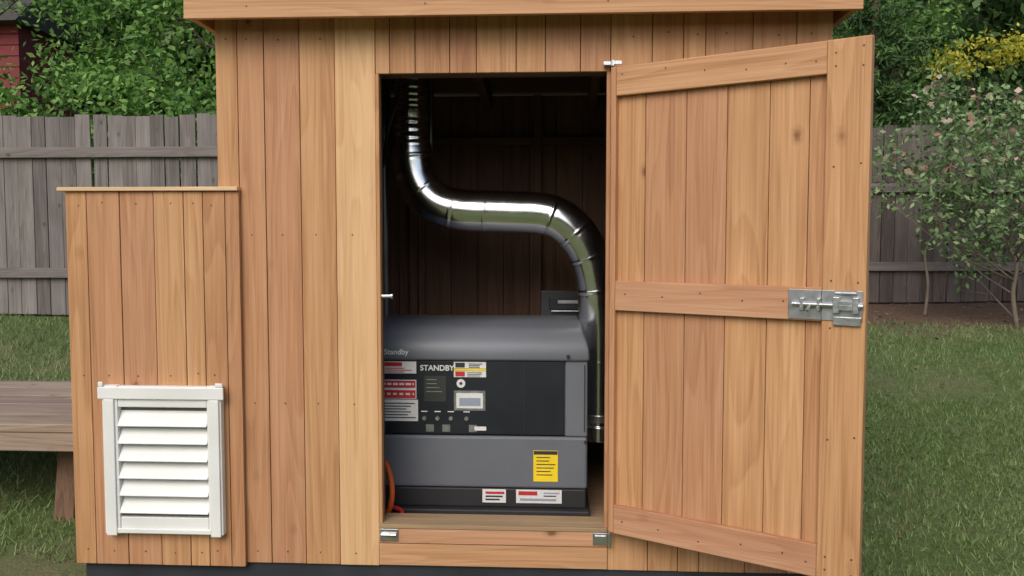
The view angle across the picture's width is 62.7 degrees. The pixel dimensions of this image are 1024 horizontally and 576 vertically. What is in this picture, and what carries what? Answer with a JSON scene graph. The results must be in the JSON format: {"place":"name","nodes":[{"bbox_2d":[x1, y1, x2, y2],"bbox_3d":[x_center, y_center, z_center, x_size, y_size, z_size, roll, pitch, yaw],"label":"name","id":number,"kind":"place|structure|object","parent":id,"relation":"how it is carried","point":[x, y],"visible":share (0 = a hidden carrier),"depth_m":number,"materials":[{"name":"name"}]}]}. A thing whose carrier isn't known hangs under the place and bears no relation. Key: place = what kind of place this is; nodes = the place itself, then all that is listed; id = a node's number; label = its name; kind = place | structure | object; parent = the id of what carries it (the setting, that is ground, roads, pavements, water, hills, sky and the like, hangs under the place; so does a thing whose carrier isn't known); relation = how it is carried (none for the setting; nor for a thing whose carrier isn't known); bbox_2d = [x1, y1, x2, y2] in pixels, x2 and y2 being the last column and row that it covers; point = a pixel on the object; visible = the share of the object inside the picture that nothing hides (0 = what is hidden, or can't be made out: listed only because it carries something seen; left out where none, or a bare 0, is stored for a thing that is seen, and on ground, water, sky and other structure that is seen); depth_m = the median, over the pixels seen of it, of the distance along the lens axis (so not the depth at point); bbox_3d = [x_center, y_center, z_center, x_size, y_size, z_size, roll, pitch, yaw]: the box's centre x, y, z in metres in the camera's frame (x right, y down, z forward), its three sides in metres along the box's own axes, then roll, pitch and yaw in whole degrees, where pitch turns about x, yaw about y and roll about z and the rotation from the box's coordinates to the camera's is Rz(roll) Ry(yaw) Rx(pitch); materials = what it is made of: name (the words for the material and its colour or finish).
{"place":"outdoors","nodes":[
{"label":"outdoors","id":0,"kind":"place"},
{"bbox_2d":[0,271,1023,575],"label":"ground","id":1,"kind":"structure","parent":0,"point":[20,563],"depth_m":4.42,"materials":[{"name":"green plant"}]},
{"bbox_2d":[0,25,74,116],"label":"walls","id":2,"kind":"structure","parent":1,"relation":"on","point":[16,39],"depth_m":12.49,"materials":[{"name":"red"}]},
{"bbox_2d":[0,0,89,50],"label":"roof","id":3,"kind":"structure","parent":2,"relation":"on","point":[7,17],"depth_m":12.65,"materials":[{"name":"concrete"}]},
{"bbox_2d":[0,381,75,529],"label":"picnic bench","id":4,"kind":"object","parent":1,"relation":"on","point":[35,415],"visible":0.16,"depth_m":3.70,"materials":[{"name":"brown wood"}]},
{"bbox_2d":[0,0,151,115],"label":"deciduous tree","id":5,"kind":"object","parent":1,"relation":"on","point":[22,8],"visible":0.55,"depth_m":10.70,"materials":[{"name":"green plant"}]},
{"bbox_2d":[0,0,216,181],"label":"deciduous tree","id":6,"kind":"object","parent":1,"relation":"on","point":[141,71],"visible":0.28,"depth_m":9.53,"materials":[{"name":"green plant"}]},
{"bbox_2d":[0,64,216,186],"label":"hedge","id":7,"kind":"object","parent":1,"relation":"on","point":[17,109],"visible":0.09,"depth_m":8.33,"materials":[{"name":"green plant"}]},
{"bbox_2d":[0,113,217,314],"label":"wooden fence","id":8,"kind":"object","parent":1,"relation":"on","point":[42,158],"visible":0.31,"depth_m":7.49,"materials":[{"name":"grey wood"}]},
{"bbox_2d":[66,0,216,183],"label":"tree line","id":9,"kind":"object","parent":1,"relation":"on","point":[190,45],"visible":0.01,"depth_m":14.37,"materials":[{"name":"green plant"}]},
{"bbox_2d":[56,0,874,575],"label":"wooden shed","id":10,"kind":"structure","parent":1,"relation":"on","point":[704,166],"depth_m":2.93,"materials":[{"name":"brown wood"}]},
{"bbox_2d":[97,382,225,536],"bbox_3d":[-1.240,0.608,2.992,0.455,0.553,0.039,0,3,3],"label":"louvered vent","id":11,"kind":"object","parent":10,"relation":"attached to","point":[164,457],"visible":1,"depth_m":2.99,"materials":[{"name":"white plastic"}]},
{"bbox_2d":[385,460,394,512],"bbox_3d":[-0.486,0.778,3.257,0.043,0.221,0.106,-2,4,-28],"label":"orange hose","id":12,"kind":"object","parent":10,"relation":"on","point":[391,487],"visible":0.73,"depth_m":3.23,"materials":[{"name":"orange rubber"}]},
{"bbox_2d":[386,503,403,512],"bbox_3d":[-0.481,0.866,3.247,0.132,0.056,0.077,0,3,3],"label":"red cable","id":13,"kind":"object","parent":10,"relation":"on","point":[398,509],"visible":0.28,"depth_m":3.25,"materials":[{"name":"red rubber"}]},
{"bbox_2d":[382,78,433,315],"bbox_3d":[-0.467,-0.375,3.566,0.232,1.101,0.326,0,3,3],"label":"conduit pipe","id":14,"kind":"object","parent":10,"relation":"attached to","point":[386,124],"visible":0.69,"depth_m":3.67,"materials":[{"name":"metal"}]},
{"bbox_2d":[384,315,589,515],"bbox_3d":[-0.293,0.502,3.587,1.226,0.742,0.680,0,3,3],"label":"standby generator","id":15,"kind":"object","parent":10,"relation":"on","point":[486,414],"visible":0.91,"depth_m":3.27,"materials":[{"name":"grey paint"}]},
{"bbox_2d":[391,78,604,451],"bbox_3d":[-0.026,-0.137,3.534,0.966,1.630,0.219,0,3,3],"label":"exhaust duct","id":16,"kind":"object","parent":10,"relation":"attached to","point":[570,229],"visible":0.77,"depth_m":3.45,"materials":[{"name":"metal"}]},
{"bbox_2d":[540,290,578,316],"bbox_3d":[0.279,0.230,3.972,0.289,0.445,0.160,0,3,3],"label":"electrical box","id":17,"kind":"object","parent":10,"relation":"attached to","point":[559,302],"visible":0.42,"depth_m":3.90,"materials":[{"name":"metal"}]},
{"bbox_2d":[608,35,874,575],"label":"shed door","id":18,"kind":"structure","parent":10,"relation":"in","point":[740,182],"depth_m":2.63,"materials":[{"name":"brown wood"}]},
{"bbox_2d":[833,0,949,169],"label":"conifer tree","id":19,"kind":"object","parent":1,"relation":"on","point":[888,52],"visible":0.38,"depth_m":9.24,"materials":[{"name":"green plant"}]},
{"bbox_2d":[833,0,983,280],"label":"deciduous tree","id":20,"kind":"object","parent":1,"relation":"on","point":[949,9],"visible":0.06,"depth_m":10.05,"materials":[{"name":"green plant"}]},
{"bbox_2d":[833,0,1023,261],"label":"tree line","id":21,"kind":"object","parent":1,"relation":"on","point":[996,17],"visible":0.04,"depth_m":14.18,"materials":[{"name":"green plant"}]},
{"bbox_2d":[865,301,1023,537],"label":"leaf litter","id":22,"kind":"object","parent":1,"relation":"on","point":[917,366],"visible":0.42,"depth_m":6.81,"materials":[{"name":"plant"}]},
{"bbox_2d":[868,125,1023,302],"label":"wooden fence","id":23,"kind":"object","parent":1,"relation":"on","point":[896,255],"visible":0.26,"depth_m":8.59,"materials":[{"name":"grey wood"}]},
{"bbox_2d":[871,53,1023,325],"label":"flowering shrub","id":24,"kind":"object","parent":1,"relation":"on","point":[981,137],"visible":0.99,"depth_m":7.12,"materials":[{"name":"green plant"}]},
{"bbox_2d":[903,22,1023,175],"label":"yellow shrub","id":25,"kind":"object","parent":1,"relation":"on","point":[993,57],"visible":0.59,"depth_m":10.24,"materials":[{"name":"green plant"}]},
{"bbox_2d":[949,37,1023,152],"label":"deciduous tree","id":26,"kind":"object","parent":1,"relation":"on","point":[993,110],"visible":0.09,"depth_m":10.32,"materials":[{"name":"green plant"}]}
]}

